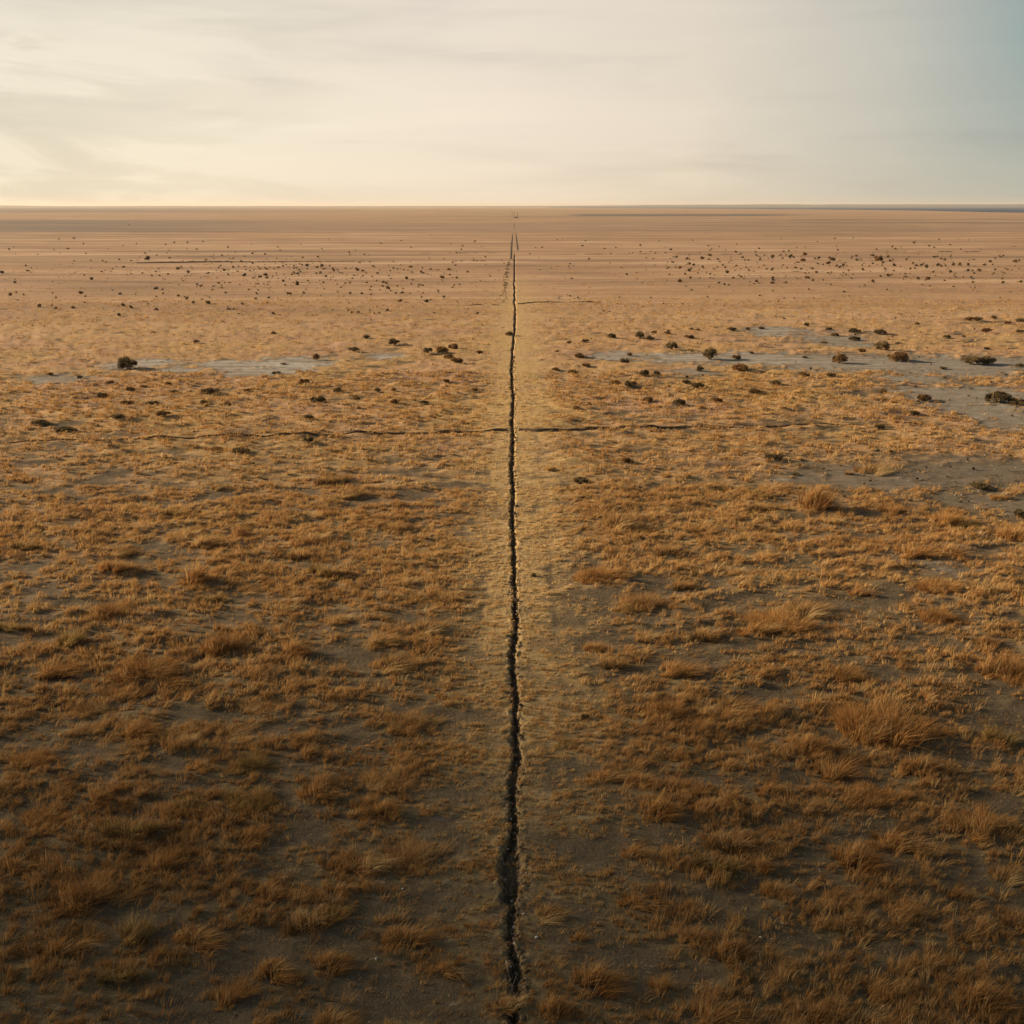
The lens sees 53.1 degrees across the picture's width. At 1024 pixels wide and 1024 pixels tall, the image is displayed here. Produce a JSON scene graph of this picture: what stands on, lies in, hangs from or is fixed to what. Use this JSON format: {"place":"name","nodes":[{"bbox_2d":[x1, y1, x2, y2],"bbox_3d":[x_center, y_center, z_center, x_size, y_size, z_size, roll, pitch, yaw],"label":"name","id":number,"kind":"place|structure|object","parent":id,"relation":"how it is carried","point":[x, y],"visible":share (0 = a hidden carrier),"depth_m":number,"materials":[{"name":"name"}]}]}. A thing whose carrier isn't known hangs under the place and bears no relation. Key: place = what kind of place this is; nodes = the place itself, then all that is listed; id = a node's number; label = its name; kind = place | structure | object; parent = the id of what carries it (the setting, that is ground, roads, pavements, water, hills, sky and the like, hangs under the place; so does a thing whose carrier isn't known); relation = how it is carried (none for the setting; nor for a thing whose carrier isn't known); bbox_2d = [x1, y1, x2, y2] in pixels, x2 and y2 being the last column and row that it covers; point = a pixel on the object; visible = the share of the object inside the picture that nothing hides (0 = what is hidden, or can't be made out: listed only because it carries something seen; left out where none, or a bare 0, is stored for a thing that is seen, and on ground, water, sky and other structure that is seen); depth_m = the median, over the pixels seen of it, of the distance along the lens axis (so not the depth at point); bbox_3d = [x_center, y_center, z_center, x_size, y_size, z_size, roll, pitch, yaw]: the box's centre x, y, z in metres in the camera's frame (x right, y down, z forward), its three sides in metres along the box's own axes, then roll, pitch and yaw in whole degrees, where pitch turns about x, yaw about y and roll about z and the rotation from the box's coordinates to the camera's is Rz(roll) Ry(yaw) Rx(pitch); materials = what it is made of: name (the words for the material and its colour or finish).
{"place":"outdoors","nodes":[
{"label":"outdoors","id":0,"kind":"place"},
{"bbox_2d":[0,207,1023,1023],"bbox_3d":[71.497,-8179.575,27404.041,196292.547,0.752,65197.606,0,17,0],"label":"ground","id":1,"kind":"structure","parent":0,"point":[436,237],"depth_m":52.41,"materials":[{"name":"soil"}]},
{"bbox_2d":[0,838,59,873],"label":"grass tussock","id":2,"kind":"object","parent":1,"relation":"on","point":[23,869],"depth_m":29.05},
{"bbox_2d":[5,745,61,768],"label":"grass tussock","id":3,"kind":"object","parent":1,"relation":"on","point":[41,753],"depth_m":34.51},
{"bbox_2d":[14,797,75,829],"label":"grass tussock","id":4,"kind":"object","parent":1,"relation":"on","point":[61,812],"depth_m":31.41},
{"bbox_2d":[32,656,89,679],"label":"grass tussock","id":5,"kind":"object","parent":1,"relation":"on","point":[49,672],"depth_m":40.98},
{"bbox_2d":[29,901,108,963],"bbox_3d":[-11.307,10.669,26.104,2.066,0.720,2.111,-7,18,-22],"label":"grass tussock","id":6,"kind":"object","parent":1,"relation":"on","point":[58,944],"depth_m":25.77,"materials":[{"name":"plant"}]},
{"bbox_2d":[52,624,92,647],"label":"grass tussock","id":7,"kind":"object","parent":1,"relation":"on","point":[64,640],"depth_m":43.78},
{"bbox_2d":[64,696,118,717],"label":"grass tussock","id":8,"kind":"object","parent":1,"relation":"on","point":[95,710],"depth_m":38.09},
{"bbox_2d":[52,865,135,916],"bbox_3d":[-11.262,10.156,27.742,2.430,0.794,2.104,-12,20,-34],"label":"grass tussock","id":9,"kind":"object","parent":1,"relation":"on","point":[101,893],"depth_m":27.59,"materials":[{"name":"plant"}]},
{"bbox_2d":[83,788,116,808],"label":"grass tussock","id":10,"kind":"object","parent":1,"relation":"on","point":[101,797],"depth_m":32.14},
{"bbox_2d":[82,596,144,621],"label":"grass tussock","id":11,"kind":"object","parent":1,"relation":"on","point":[114,609],"depth_m":47.01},
{"bbox_2d":[96,553,140,572],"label":"grass tussock","id":12,"kind":"object","parent":1,"relation":"on","point":[104,565],"depth_m":52.37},
{"bbox_2d":[93,959,146,986],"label":"grass tussock","id":13,"kind":"object","parent":1,"relation":"on","point":[104,979],"depth_m":24.69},
{"bbox_2d":[110,542,146,556],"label":"grass tussock","id":14,"kind":"object","parent":1,"relation":"on","point":[124,552],"depth_m":55.19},
{"bbox_2d":[96,680,163,701],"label":"grass tussock","id":15,"kind":"object","parent":1,"relation":"on","point":[140,694],"depth_m":39.38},
{"bbox_2d":[97,809,169,839],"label":"grass tussock","id":16,"kind":"object","parent":1,"relation":"on","point":[112,828],"depth_m":30.38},
{"bbox_2d":[114,905,160,946],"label":"grass tussock","id":17,"kind":"object","parent":1,"relation":"on","point":[144,927],"depth_m":26.27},
{"bbox_2d":[118,716,167,739],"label":"grass tussock","id":18,"kind":"object","parent":1,"relation":"on","point":[131,729],"depth_m":36.08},
{"bbox_2d":[107,650,197,686],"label":"grass tussock","id":19,"kind":"object","parent":1,"relation":"on","point":[126,669],"depth_m":40.73,"materials":[{"name":"plant"}]},
{"bbox_2d":[145,841,199,870],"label":"grass tussock","id":20,"kind":"object","parent":1,"relation":"on","point":[152,857],"depth_m":29.16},
{"bbox_2d":[158,717,220,738],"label":"grass tussock","id":21,"kind":"object","parent":1,"relation":"on","point":[204,731],"depth_m":36.48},
{"bbox_2d":[168,790,212,813],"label":"grass tussock","id":22,"kind":"object","parent":1,"relation":"on","point":[187,803],"depth_m":31.83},
{"bbox_2d":[176,561,218,585],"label":"grass tussock","id":23,"kind":"object","parent":1,"relation":"on","point":[195,575],"depth_m":50.82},
{"bbox_2d":[170,918,234,953],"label":"grass tussock","id":24,"kind":"object","parent":1,"relation":"on","point":[187,934],"depth_m":26.10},
{"bbox_2d":[187,531,234,548],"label":"grass tussock","id":25,"kind":"object","parent":1,"relation":"on","point":[206,542],"depth_m":56.32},
{"bbox_2d":[199,627,259,656],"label":"grass tussock","id":26,"kind":"object","parent":1,"relation":"on","point":[214,647],"depth_m":43.24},
{"bbox_2d":[206,963,266,1010],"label":"grass tussock","id":27,"kind":"object","parent":1,"relation":"on","point":[233,993],"depth_m":24.34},
{"bbox_2d":[216,717,265,740],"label":"grass tussock","id":28,"kind":"object","parent":1,"relation":"on","point":[238,731],"depth_m":36.63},
{"bbox_2d":[216,780,278,812],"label":"grass tussock","id":29,"kind":"object","parent":1,"relation":"on","point":[236,796],"depth_m":32.11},
{"bbox_2d":[3,428,507,442],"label":"crack","id":30,"kind":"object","parent":1,"relation":"on","point":[363,431],"visible":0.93,"depth_m":83.42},
{"bbox_2d":[227,747,283,775],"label":"grass tussock","id":31,"kind":"object","parent":1,"relation":"on","point":[244,766],"depth_m":34.20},
{"bbox_2d":[240,820,281,840],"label":"grass tussock","id":32,"kind":"object","parent":1,"relation":"on","point":[252,832],"depth_m":30.39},
{"bbox_2d":[236,691,286,714],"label":"grass tussock","id":33,"kind":"object","parent":1,"relation":"on","point":[267,706],"depth_m":38.38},
{"bbox_2d":[256,955,304,986],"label":"grass tussock","id":34,"kind":"object","parent":1,"relation":"on","point":[270,968],"depth_m":24.97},
{"bbox_2d":[275,634,315,658],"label":"grass tussock","id":35,"kind":"object","parent":1,"relation":"on","point":[295,646],"depth_m":42.80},
{"bbox_2d":[275,896,350,935],"bbox_3d":[-5.141,10.443,26.807,2.172,0.746,1.630,-3,17,-11],"label":"grass tussock","id":36,"kind":"object","parent":1,"relation":"on","point":[290,929],"depth_m":26.61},
{"bbox_2d":[304,557,339,577],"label":"grass tussock","id":37,"kind":"object","parent":1,"relation":"on","point":[329,571],"depth_m":51.94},
{"bbox_2d":[296,768,356,800],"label":"grass tussock","id":38,"kind":"object","parent":1,"relation":"on","point":[327,795],"depth_m":32.47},
{"bbox_2d":[308,900,357,925],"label":"grass tussock","id":39,"kind":"object","parent":1,"relation":"on","point":[335,919],"depth_m":26.91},
{"bbox_2d":[306,946,367,980],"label":"grass tussock","id":40,"kind":"object","parent":1,"relation":"on","point":[322,963],"depth_m":25.25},
{"bbox_2d":[311,1004,367,1023],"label":"grass tussock","id":41,"kind":"object","parent":1,"relation":"on","point":[329,1019],"depth_m":23.48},
{"bbox_2d":[334,841,401,876],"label":"grass tussock","id":42,"kind":"object","parent":1,"relation":"on","point":[369,860],"depth_m":28.97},
{"bbox_2d":[361,629,406,648],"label":"grass tussock","id":43,"kind":"object","parent":1,"relation":"on","point":[384,641],"depth_m":43.62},
{"bbox_2d":[353,761,419,794],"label":"grass tussock","id":44,"kind":"object","parent":1,"relation":"on","point":[392,789],"depth_m":33.22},
{"bbox_2d":[369,795,408,820],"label":"grass tussock","id":45,"kind":"object","parent":1,"relation":"on","point":[393,807],"depth_m":31.56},
{"bbox_2d":[374,648,431,674],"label":"grass tussock","id":46,"kind":"object","parent":1,"relation":"on","point":[387,660],"depth_m":41.50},
{"bbox_2d":[381,917,449,948],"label":"grass tussock","id":47,"kind":"object","parent":1,"relation":"on","point":[390,934],"depth_m":26.13,"materials":[{"name":"plant"}]},
{"bbox_2d":[384,706,449,734],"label":"grass tussock","id":48,"kind":"object","parent":1,"relation":"on","point":[424,717],"depth_m":37.05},
{"bbox_2d":[377,825,458,878],"bbox_3d":[-2.808,9.737,29.618,2.263,0.483,2.589,7,18,23],"label":"grass tussock","id":49,"kind":"object","parent":1,"relation":"on","point":[408,862],"depth_m":29.41,"materials":[{"name":"plant"}]},
{"bbox_2d":[414,615,457,635],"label":"grass tussock","id":50,"kind":"object","parent":1,"relation":"on","point":[433,628],"depth_m":45.13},
{"bbox_2d":[426,948,475,982],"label":"grass tussock","id":51,"kind":"object","parent":1,"relation":"on","point":[445,968],"depth_m":25.06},
{"bbox_2d":[427,588,481,603],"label":"grass tussock","id":52,"kind":"object","parent":1,"relation":"on","point":[459,596],"depth_m":48.85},
{"bbox_2d":[485,356,532,1023],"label":"clods","id":53,"kind":"object","parent":1,"relation":"on","point":[518,984],"visible":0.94,"depth_m":31.25,"materials":[{"name":"soil"}]},
{"bbox_2d":[497,253,522,1023],"bbox_3d":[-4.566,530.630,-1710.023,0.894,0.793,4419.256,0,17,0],"label":"ditch","id":54,"kind":"object","parent":1,"relation":"on","point":[514,877],"visible":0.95,"depth_m":34.42,"materials":[{"name":"soil"}]},
{"bbox_2d":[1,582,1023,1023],"bbox_3d":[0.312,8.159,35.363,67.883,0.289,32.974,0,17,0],"label":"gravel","id":55,"kind":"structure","parent":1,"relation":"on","point":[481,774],"depth_m":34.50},
{"bbox_2d":[491,981,533,1015],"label":"grass tussock","id":56,"kind":"object","parent":1,"relation":"on","point":[512,1005],"depth_m":23.95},
{"bbox_2d":[4,237,1023,510],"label":"scrub","id":57,"kind":"object","parent":1,"relation":"on","point":[610,311],"visible":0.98,"depth_m":259.71,"materials":[{"name":"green plant"}]},
{"bbox_2d":[20,326,1023,513],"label":"clay pan","id":58,"kind":"object","parent":1,"relation":"on","point":[962,473],"visible":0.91,"depth_m":111.30,"materials":[{"name":"soil"}]},
{"bbox_2d":[796,481,845,510],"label":"grass tussock","id":59,"kind":"object","parent":58,"relation":"on","point":[817,500],"depth_m":63.20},
{"bbox_2d":[848,459,905,475],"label":"grass tussock","id":60,"kind":"object","parent":58,"relation":"on","point":[870,468],"depth_m":72.03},
{"bbox_2d":[534,898,582,925],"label":"grass tussock","id":61,"kind":"object","parent":1,"relation":"on","point":[556,916],"depth_m":27.03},
{"bbox_2d":[535,990,582,1023],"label":"grass tussock","id":62,"kind":"object","parent":1,"relation":"on","point":[556,1006],"depth_m":23.76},
{"bbox_2d":[571,564,636,583],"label":"grass tussock","id":63,"kind":"object","parent":1,"relation":"on","point":[585,576],"depth_m":51.47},
{"bbox_2d":[569,952,647,1000],"bbox_3d":[2.349,11.131,24.544,1.918,0.722,1.574,-1,17,-2],"label":"grass tussock","id":64,"kind":"object","parent":1,"relation":"on","point":[597,978],"depth_m":24.59,"materials":[{"name":"plant"}]},
{"bbox_2d":[582,755,640,783],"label":"grass tussock","id":65,"kind":"object","parent":1,"relation":"on","point":[619,778],"depth_m":33.49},
{"bbox_2d":[597,652,640,668],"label":"grass tussock","id":66,"kind":"object","parent":1,"relation":"on","point":[605,664],"depth_m":41.66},
{"bbox_2d":[601,508,655,530],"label":"grass tussock","id":67,"kind":"object","parent":1,"relation":"on","point":[623,521],"depth_m":59.80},
{"bbox_2d":[621,837,660,857],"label":"grass tussock","id":68,"kind":"object","parent":1,"relation":"on","point":[633,850],"depth_m":29.57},
{"bbox_2d":[615,879,672,913],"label":"grass tussock","id":69,"kind":"object","parent":1,"relation":"on","point":[647,907],"depth_m":27.48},
{"bbox_2d":[625,769,670,787],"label":"grass tussock","id":70,"kind":"object","parent":1,"relation":"on","point":[636,777],"depth_m":33.25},
{"bbox_2d":[615,589,684,610],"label":"grass tussock","id":71,"kind":"object","parent":1,"relation":"on","point":[644,600],"depth_m":48.07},
{"bbox_2d":[645,971,680,994],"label":"grass tussock","id":72,"kind":"object","parent":1,"relation":"on","point":[659,982],"depth_m":24.60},
{"bbox_2d":[637,791,692,822],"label":"grass tussock","id":73,"kind":"object","parent":1,"relation":"on","point":[665,813],"depth_m":31.53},
{"bbox_2d":[641,696,699,720],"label":"grass tussock","id":74,"kind":"object","parent":1,"relation":"on","point":[663,705],"depth_m":37.72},
{"bbox_2d":[664,773,709,790],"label":"grass tussock","id":75,"kind":"object","parent":1,"relation":"on","point":[679,784],"depth_m":33.09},
{"bbox_2d":[659,656,717,677],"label":"grass tussock","id":76,"kind":"object","parent":1,"relation":"on","point":[674,669],"depth_m":40.98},
{"bbox_2d":[678,925,720,944],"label":"grass tussock","id":77,"kind":"object","parent":1,"relation":"on","point":[686,935],"depth_m":26.14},
{"bbox_2d":[688,625,731,642],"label":"grass tussock","id":78,"kind":"object","parent":1,"relation":"on","point":[713,636],"depth_m":44.27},
{"bbox_2d":[694,792,735,812],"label":"grass tussock","id":79,"kind":"object","parent":1,"relation":"on","point":[717,805],"depth_m":31.76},
{"bbox_2d":[689,845,752,874],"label":"grass tussock","id":80,"kind":"object","parent":1,"relation":"on","point":[702,860],"depth_m":28.82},
{"bbox_2d":[689,990,757,1023],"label":"grass tussock","id":81,"kind":"object","parent":1,"relation":"on","point":[711,1013],"depth_m":23.66,"materials":[{"name":"plant"}]},
{"bbox_2d":[519,422,943,431],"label":"crack","id":82,"kind":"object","parent":1,"relation":"on","point":[621,427],"visible":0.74,"depth_m":86.27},
{"bbox_2d":[699,820,771,853],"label":"grass tussock","id":83,"kind":"object","parent":1,"relation":"on","point":[719,839],"depth_m":30.02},
{"bbox_2d":[704,929,766,967],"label":"grass tussock","id":84,"kind":"object","parent":1,"relation":"on","point":[736,946],"depth_m":25.54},
{"bbox_2d":[714,690,774,713],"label":"grass tussock","id":85,"kind":"object","parent":1,"relation":"on","point":[730,700],"depth_m":38.36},
{"bbox_2d":[733,613,793,636],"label":"grass tussock","id":86,"kind":"object","parent":1,"relation":"on","point":[752,628],"depth_m":44.80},
{"bbox_2d":[750,768,797,797],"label":"grass tussock","id":87,"kind":"object","parent":1,"relation":"on","point":[766,788],"depth_m":32.55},
{"bbox_2d":[736,603,818,633],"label":"grass tussock","id":88,"kind":"object","parent":1,"relation":"on","point":[790,628],"depth_m":45.60,"materials":[{"name":"plant"}]},
{"bbox_2d":[760,876,797,898],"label":"grass tussock","id":89,"kind":"object","parent":1,"relation":"on","point":[768,887],"depth_m":27.88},
{"bbox_2d":[793,795,827,816],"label":"grass tussock","id":90,"kind":"object","parent":1,"relation":"on","point":[810,809],"depth_m":31.70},
{"bbox_2d":[789,729,837,754],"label":"grass tussock","id":91,"kind":"object","parent":1,"relation":"on","point":[808,742],"depth_m":35.14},
{"bbox_2d":[788,598,839,619],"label":"grass tussock","id":92,"kind":"object","parent":1,"relation":"on","point":[814,609],"depth_m":47.16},
{"bbox_2d":[800,990,841,1023],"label":"grass tussock","id":93,"kind":"object","parent":1,"relation":"on","point":[818,1010],"depth_m":23.62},
{"bbox_2d":[819,992,864,1016],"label":"grass tussock","id":94,"kind":"object","parent":1,"relation":"on","point":[834,1003],"depth_m":23.98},
{"bbox_2d":[811,751,873,783],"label":"grass tussock","id":95,"kind":"object","parent":1,"relation":"on","point":[835,772],"depth_m":33.77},
{"bbox_2d":[825,660,881,683],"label":"grass tussock","id":96,"kind":"object","parent":1,"relation":"on","point":[846,672],"depth_m":40.77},
{"bbox_2d":[829,830,908,876],"bbox_3d":[10.171,9.693,29.058,2.091,1.025,1.833,0,17,-1],"label":"grass tussock","id":97,"kind":"object","parent":1,"relation":"on","point":[859,857],"depth_m":29.10,"materials":[{"name":"plant"}]},
{"bbox_2d":[842,776,905,807],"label":"grass tussock","id":98,"kind":"object","parent":1,"relation":"on","point":[884,794],"depth_m":32.32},
{"bbox_2d":[812,687,955,754],"bbox_3d":[13.449,7.251,36.774,4.321,1.366,5.668,-16,23,-42],"label":"grass tussock","id":99,"kind":"object","parent":1,"relation":"on","point":[860,726],"depth_m":36.30,"materials":[{"name":"plant"}]},
{"bbox_2d":[864,811,951,854],"bbox_3d":[11.679,9.351,30.308,2.653,0.836,2.558,4,17,12],"label":"grass tussock","id":100,"kind":"object","parent":1,"relation":"on","point":[892,838],"depth_m":29.97,"materials":[{"name":"plant"}]},
{"bbox_2d":[891,893,932,918],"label":"grass tussock","id":101,"kind":"object","parent":1,"relation":"on","point":[913,909],"depth_m":27.04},
{"bbox_2d":[896,749,949,775],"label":"grass tussock","id":102,"kind":"object","parent":1,"relation":"on","point":[907,765],"depth_m":33.90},
{"bbox_2d":[893,541,954,558],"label":"grass tussock","id":103,"kind":"object","parent":1,"relation":"on","point":[912,552],"depth_m":54.78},
{"bbox_2d":[901,575,963,593],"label":"grass tussock","id":104,"kind":"object","parent":1,"relation":"on","point":[924,586],"depth_m":50.04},
{"bbox_2d":[916,606,974,623],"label":"grass tussock","id":105,"kind":"object","parent":1,"relation":"on","point":[934,617],"depth_m":46.42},
{"bbox_2d":[929,507,973,526],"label":"grass tussock","id":106,"kind":"object","parent":1,"relation":"on","point":[948,518],"depth_m":60.18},
{"bbox_2d":[934,542,979,558],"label":"grass tussock","id":107,"kind":"object","parent":1,"relation":"on","point":[951,550],"depth_m":54.88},
{"bbox_2d":[943,796,1023,842],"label":"grass tussock","id":108,"kind":"object","parent":1,"relation":"on","point":[979,823],"depth_m":30.75,"materials":[{"name":"plant"}]},
{"bbox_2d":[946,971,1023,1017],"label":"grass tussock","id":109,"kind":"object","parent":1,"relation":"on","point":[984,993],"depth_m":23.95,"materials":[{"name":"plant"}]},
{"bbox_2d":[970,656,1020,677],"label":"grass tussock","id":110,"kind":"object","parent":1,"relation":"on","point":[986,666],"depth_m":41.06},
{"bbox_2d":[975,719,1023,745],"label":"grass tussock","id":111,"kind":"object","parent":1,"relation":"on","point":[994,732],"depth_m":35.84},
{"bbox_2d":[986,652,1023,684],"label":"grass tussock","id":112,"kind":"object","parent":1,"relation":"on","point":[1018,674],"depth_m":40.77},
{"bbox_2d":[986,857,1023,887],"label":"grass tussock","id":113,"kind":"object","parent":1,"relation":"on","point":[1015,878],"depth_m":28.58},
{"bbox_2d":[994,524,1023,540],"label":"grass tussock","id":114,"kind":"object","parent":1,"relation":"on","point":[1007,534],"depth_m":57.64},
{"bbox_2d":[0,204,1023,206],"bbox_3d":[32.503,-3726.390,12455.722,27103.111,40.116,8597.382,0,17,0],"label":"hills","id":115,"kind":"structure","parent":0,"point":[884,205],"depth_m":13585.90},
{"bbox_2d":[0,0,1023,205],"label":"sky","id":116,"kind":"structure","parent":0,"point":[103,102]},
{"bbox_2d":[550,207,1023,212],"bbox_3d":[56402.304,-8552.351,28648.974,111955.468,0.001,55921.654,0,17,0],"label":"sea","id":117,"kind":"structure","parent":0,"point":[994,209],"depth_m":6628.33,"materials":[{"name":"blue liquid"}]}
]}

